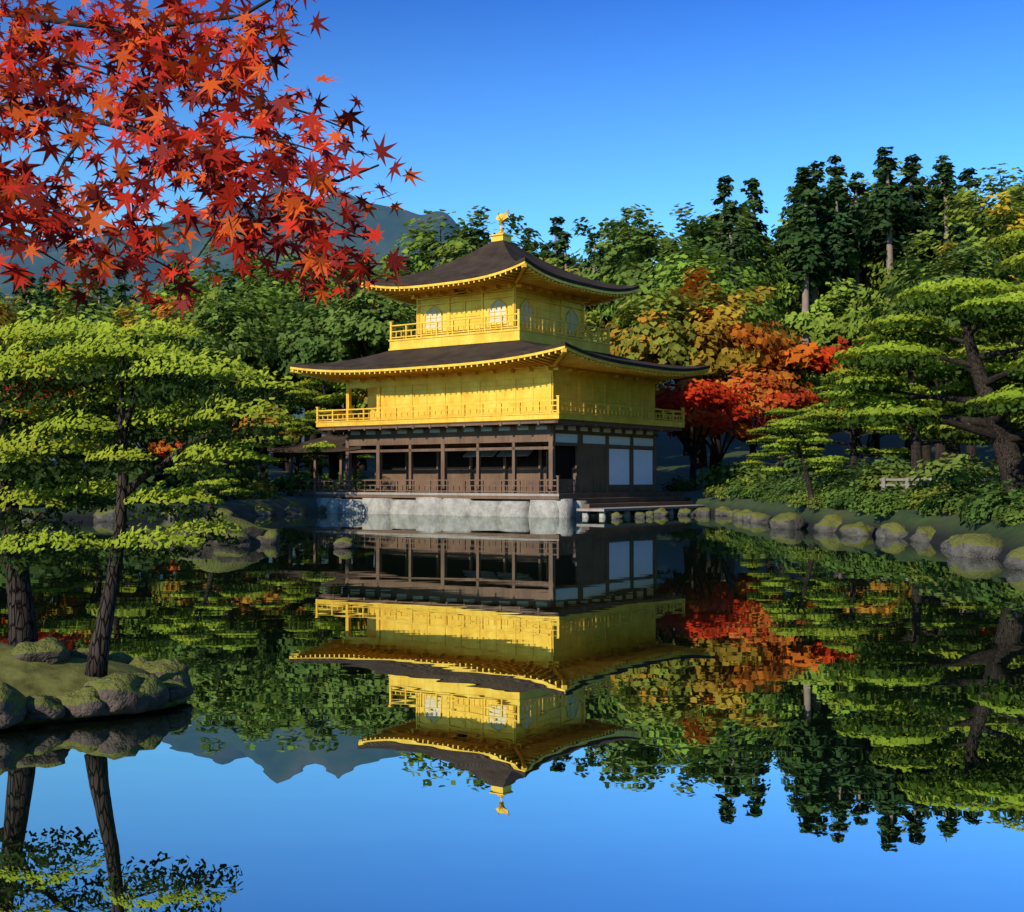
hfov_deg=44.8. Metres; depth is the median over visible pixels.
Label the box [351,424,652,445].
pavilion plaster
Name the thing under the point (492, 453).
pavilion boards
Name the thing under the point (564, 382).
gold pavilion
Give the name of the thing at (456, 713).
pond water
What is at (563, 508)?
pavilion base stones
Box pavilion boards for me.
[316,445,706,510]
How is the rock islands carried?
in the pond water
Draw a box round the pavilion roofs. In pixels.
[267,240,709,453]
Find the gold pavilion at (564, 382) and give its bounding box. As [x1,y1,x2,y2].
[290,210,708,427]
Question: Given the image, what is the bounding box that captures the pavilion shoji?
[609,449,651,484]
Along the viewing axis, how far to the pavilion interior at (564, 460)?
55.95 m
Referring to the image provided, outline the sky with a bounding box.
[0,0,1023,265]
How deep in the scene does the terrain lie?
93.64 m
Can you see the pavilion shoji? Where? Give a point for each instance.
(618, 466)
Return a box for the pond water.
[0,513,1023,911]
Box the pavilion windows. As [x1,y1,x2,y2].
[425,300,577,332]
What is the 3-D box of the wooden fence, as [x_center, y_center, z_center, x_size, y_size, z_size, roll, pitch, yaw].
[14.421,1.043,37.620,6.169,0.780,1.589,-1,-1,24]
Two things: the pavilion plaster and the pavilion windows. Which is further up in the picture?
the pavilion windows
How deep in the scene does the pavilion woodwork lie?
54.88 m
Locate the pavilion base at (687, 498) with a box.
[345,497,691,500]
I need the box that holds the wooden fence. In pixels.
[880,478,1000,492]
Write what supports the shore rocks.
on the terrain
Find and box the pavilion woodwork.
[270,419,693,507]
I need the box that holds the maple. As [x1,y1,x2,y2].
[0,0,425,321]
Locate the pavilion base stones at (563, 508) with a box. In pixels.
[315,497,693,517]
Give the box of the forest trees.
[0,146,1023,525]
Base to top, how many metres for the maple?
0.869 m
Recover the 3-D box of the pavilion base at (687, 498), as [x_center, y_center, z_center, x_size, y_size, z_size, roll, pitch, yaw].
[0.470,2.575,59.596,12.900,1.170,13.200,-1,-1,36]
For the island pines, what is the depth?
8.03 m
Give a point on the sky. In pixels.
(539, 111)
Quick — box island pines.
[0,313,302,677]
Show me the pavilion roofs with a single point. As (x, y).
(492, 257)
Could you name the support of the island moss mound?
in the pond water
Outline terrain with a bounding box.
[0,183,1023,559]
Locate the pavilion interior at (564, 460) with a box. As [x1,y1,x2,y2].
[382,293,574,478]
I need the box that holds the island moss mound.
[0,642,190,722]
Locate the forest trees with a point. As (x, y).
(886, 304)
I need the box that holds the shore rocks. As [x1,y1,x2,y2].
[22,502,1023,569]
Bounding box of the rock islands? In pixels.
[0,514,353,728]

